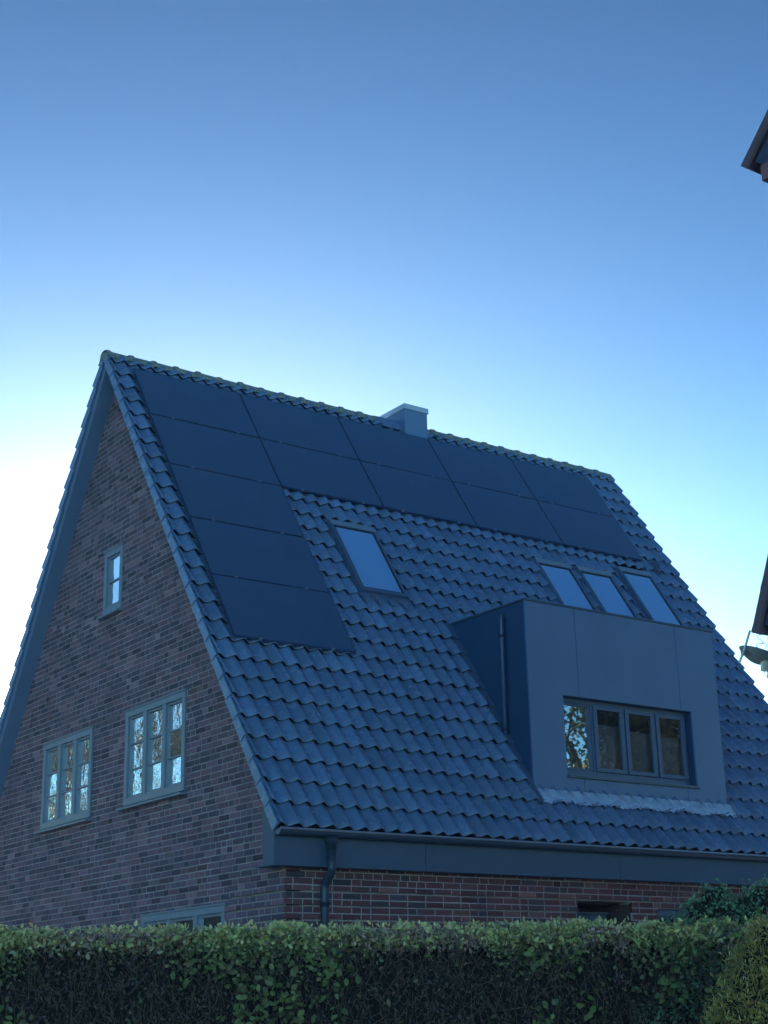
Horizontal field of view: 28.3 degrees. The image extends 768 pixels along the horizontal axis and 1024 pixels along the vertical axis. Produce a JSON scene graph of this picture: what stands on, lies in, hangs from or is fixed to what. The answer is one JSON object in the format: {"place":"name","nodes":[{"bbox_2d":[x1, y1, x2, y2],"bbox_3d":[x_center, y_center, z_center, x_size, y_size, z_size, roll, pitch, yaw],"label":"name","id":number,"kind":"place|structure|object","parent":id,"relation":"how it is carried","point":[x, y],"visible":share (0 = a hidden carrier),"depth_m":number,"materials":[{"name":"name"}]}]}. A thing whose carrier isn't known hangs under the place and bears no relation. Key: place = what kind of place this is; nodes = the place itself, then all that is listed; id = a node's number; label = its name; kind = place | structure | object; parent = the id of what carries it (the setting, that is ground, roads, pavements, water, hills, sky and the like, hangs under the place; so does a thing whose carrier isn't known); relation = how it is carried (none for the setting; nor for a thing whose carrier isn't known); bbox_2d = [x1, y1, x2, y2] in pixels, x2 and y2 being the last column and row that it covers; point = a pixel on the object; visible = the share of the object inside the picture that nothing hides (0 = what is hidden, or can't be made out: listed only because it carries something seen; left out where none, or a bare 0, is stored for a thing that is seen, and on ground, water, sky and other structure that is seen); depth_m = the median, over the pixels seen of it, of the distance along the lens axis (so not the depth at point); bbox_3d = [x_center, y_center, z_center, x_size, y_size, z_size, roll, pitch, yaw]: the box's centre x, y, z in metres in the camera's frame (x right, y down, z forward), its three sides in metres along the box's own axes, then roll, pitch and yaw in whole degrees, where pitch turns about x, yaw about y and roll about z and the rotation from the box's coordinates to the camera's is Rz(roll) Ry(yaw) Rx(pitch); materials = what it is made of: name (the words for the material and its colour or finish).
{"place":"outdoors","nodes":[
{"label":"outdoors","id":0,"kind":"place"},
{"bbox_2d":[0,0,767,714],"label":"sky","id":1,"kind":"structure","parent":0,"point":[538,227],"materials":[{"name":"blue"}]},
{"bbox_2d":[610,907,625,925],"bbox_3d":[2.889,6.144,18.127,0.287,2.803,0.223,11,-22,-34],"label":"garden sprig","id":2,"kind":"object","parent":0,"point":[617,917],"visible":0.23,"depth_m":18.50,"materials":[{"name":"green plant"}]},
{"label":"ground","id":3,"kind":"structure","parent":0,"visible":0},
{"bbox_2d":[0,903,762,1023],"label":"hedge","id":4,"kind":"object","parent":3,"relation":"on","point":[580,970],"visible":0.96,"depth_m":9.19,"materials":[{"name":"green plant"}]},
{"bbox_2d":[0,350,767,937],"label":"brick house","id":5,"kind":"structure","parent":3,"relation":"on","point":[484,726],"depth_m":19.77,"materials":[{"name":"tile"}]},
{"bbox_2d":[34,726,93,833],"bbox_3d":[-4.385,3.736,21.149,0.220,1.277,1.690,11,-22,-34],"label":"window","id":6,"kind":"structure","parent":5,"relation":"in","point":[66,795],"depth_m":21.15,"materials":[{"name":"grey glass"}]},
{"bbox_2d":[96,542,123,619],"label":"window","id":7,"kind":"structure","parent":5,"relation":"in","point":[113,563],"depth_m":21.01,"materials":[{"name":"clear glass"}]},
{"bbox_2d":[116,688,186,810],"bbox_3d":[-2.866,3.006,19.150,0.220,1.297,1.700,11,-22,-34],"label":"window","id":8,"kind":"structure","parent":5,"relation":"in","point":[155,730],"depth_m":19.15,"materials":[{"name":"grey glass"}]},
{"bbox_2d":[139,903,226,931],"bbox_3d":[-2.312,5.333,17.707,0.160,1.397,2.090,11,-22,-34],"label":"window","id":9,"kind":"structure","parent":5,"relation":"in","point":[212,914],"depth_m":17.70,"materials":[{"name":"grey glass"}]},
{"bbox_2d":[132,368,258,437],"bbox_3d":[-2.710,-1.544,21.950,1.749,1.089,0.081,11,-55,-34],"label":"solar panel","id":10,"kind":"object","parent":5,"relation":"attached to","point":[190,402],"visible":1,"depth_m":21.91,"materials":[{"name":"black"}]},
{"bbox_2d":[150,414,280,485],"bbox_3d":[-2.345,-0.835,21.209,1.749,1.089,0.081,12,-55,-34],"label":"solar panel","id":11,"kind":"object","parent":5,"relation":"attached to","point":[197,446],"visible":1,"depth_m":21.17,"materials":[{"name":"black"}]},
{"bbox_2d":[169,463,303,536],"bbox_3d":[-1.981,-0.128,20.467,1.749,1.089,0.081,12,-55,-34],"label":"solar panel","id":12,"kind":"object","parent":5,"relation":"attached to","point":[218,497],"visible":1,"depth_m":20.43,"materials":[{"name":"black"}]},
{"bbox_2d":[189,516,328,592],"bbox_3d":[-1.616,0.580,19.727,1.749,1.089,0.081,12,-55,-34],"label":"solar panel","id":13,"kind":"object","parent":5,"relation":"attached to","point":[238,551],"visible":1,"depth_m":19.69,"materials":[{"name":"black"}]},
{"bbox_2d":[211,574,355,653],"bbox_3d":[-1.252,1.286,18.985,1.749,1.089,0.081,11,-55,-34],"label":"solar panel","id":14,"kind":"object","parent":5,"relation":"on","point":[268,612],"visible":1,"depth_m":18.93,"materials":[{"name":"black"}]},
{"bbox_2d":[240,393,358,459],"bbox_3d":[-1.278,-1.252,22.931,1.749,1.089,0.081,12,-55,-34],"label":"solar panel","id":15,"kind":"object","parent":5,"relation":"attached to","point":[295,426],"visible":1,"depth_m":22.90,"materials":[{"name":"black"}]},
{"bbox_2d":[260,438,382,507],"bbox_3d":[-0.914,-0.544,22.190,1.749,1.089,0.081,11,-55,-34],"label":"solar panel","id":16,"kind":"object","parent":5,"relation":"attached to","point":[302,470],"visible":1,"depth_m":22.14,"materials":[{"name":"black"}]},
{"bbox_2d":[323,519,412,607],"bbox_3d":[-0.235,0.705,20.998,0.850,1.393,0.963,11,-22,-34],"label":"roof window","id":17,"kind":"structure","parent":5,"relation":"in","point":[372,573],"depth_m":20.92,"materials":[{"name":"black"}]},
{"bbox_2d":[337,417,450,480],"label":"solar panel","id":18,"kind":"object","parent":5,"relation":"on","point":[391,448],"visible":1,"depth_m":23.88,"materials":[{"name":"black"}]},
{"bbox_2d":[360,461,476,526],"bbox_3d":[0.518,-0.255,23.172,1.749,1.090,0.082,11,-55,-34],"label":"solar panel","id":19,"kind":"object","parent":5,"relation":"on","point":[401,492],"visible":1,"depth_m":23.13,"materials":[{"name":"black"}]},
{"bbox_2d":[427,438,535,499],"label":"solar panel","id":20,"kind":"object","parent":5,"relation":"on","point":[473,467],"visible":1,"depth_m":24.86,"materials":[{"name":"black"}]},
{"bbox_2d":[452,481,562,544],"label":"solar panel","id":21,"kind":"object","parent":5,"relation":"on","point":[493,511],"visible":1,"depth_m":24.11,"materials":[{"name":"black"}]},
{"bbox_2d":[527,557,596,609],"bbox_3d":[2.822,1.303,23.131,0.800,1.393,0.963,11,-22,-34],"label":"roof window","id":22,"kind":"structure","parent":5,"relation":"in","point":[568,590],"depth_m":23.28,"materials":[{"name":"black"}]},
{"bbox_2d":[511,459,613,516],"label":"solar panel","id":23,"kind":"object","parent":5,"relation":"on","point":[559,487],"visible":1,"depth_m":25.85,"materials":[{"name":"black"}]},
{"bbox_2d":[536,500,641,560],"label":"solar panel","id":24,"kind":"object","parent":5,"relation":"on","point":[577,529],"visible":1,"depth_m":25.09,"materials":[{"name":"black"}]},
{"bbox_2d":[576,912,607,927],"bbox_3d":[2.533,6.210,18.262,0.610,2.740,0.080,11,-22,-34],"label":"door","id":25,"kind":"structure","parent":5,"relation":"in","point":[591,916],"depth_m":18.69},
{"bbox_2d":[570,565,636,616],"bbox_3d":[3.521,1.445,23.611,0.800,1.393,0.963,11,-22,-34],"label":"roof window","id":26,"kind":"structure","parent":5,"relation":"in","point":[603,588],"depth_m":23.76,"materials":[{"name":"black"}]},
{"bbox_2d":[563,698,699,788],"bbox_3d":[3.216,3.072,20.155,2.375,1.056,0.258,11,-22,-34],"label":"window","id":27,"kind":"structure","parent":5,"relation":"in","point":[592,749],"depth_m":20.16,"materials":[{"name":"glass"}]},
{"bbox_2d":[611,566,683,625],"bbox_3d":[4.280,1.477,24.323,0.800,1.393,0.962,11,-22,-34],"label":"roof window","id":28,"kind":"structure","parent":5,"relation":"in","point":[651,601],"depth_m":24.38,"materials":[{"name":"black"}]},
{"bbox_2d":[656,909,687,921],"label":"window","id":29,"kind":"structure","parent":5,"relation":"in","point":[661,913],"depth_m":19.35,"materials":[{"name":"clear glass"}]},
{"bbox_2d":[632,874,767,1023],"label":"evergreen shrub","id":30,"kind":"object","parent":3,"relation":"on","point":[712,902],"visible":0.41,"depth_m":9.27,"materials":[{"name":"green plant"}]},
{"bbox_2d":[697,905,767,1023],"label":"golden conifer","id":31,"kind":"object","parent":3,"relation":"on","point":[745,997],"visible":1,"depth_m":8.23,"materials":[{"name":"green plant"}]},
{"bbox_2d":[741,110,767,635],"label":"neighbour house","id":32,"kind":"structure","parent":3,"relation":"on","point":[755,159],"depth_m":11.16,"materials":[{"name":"tile"}]},
{"bbox_2d":[738,630,767,678],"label":"satellite aerial","id":33,"kind":"object","parent":32,"relation":"attached to","point":[756,655],"visible":0.99,"depth_m":11.07,"materials":[{"name":"metal"}]}
]}

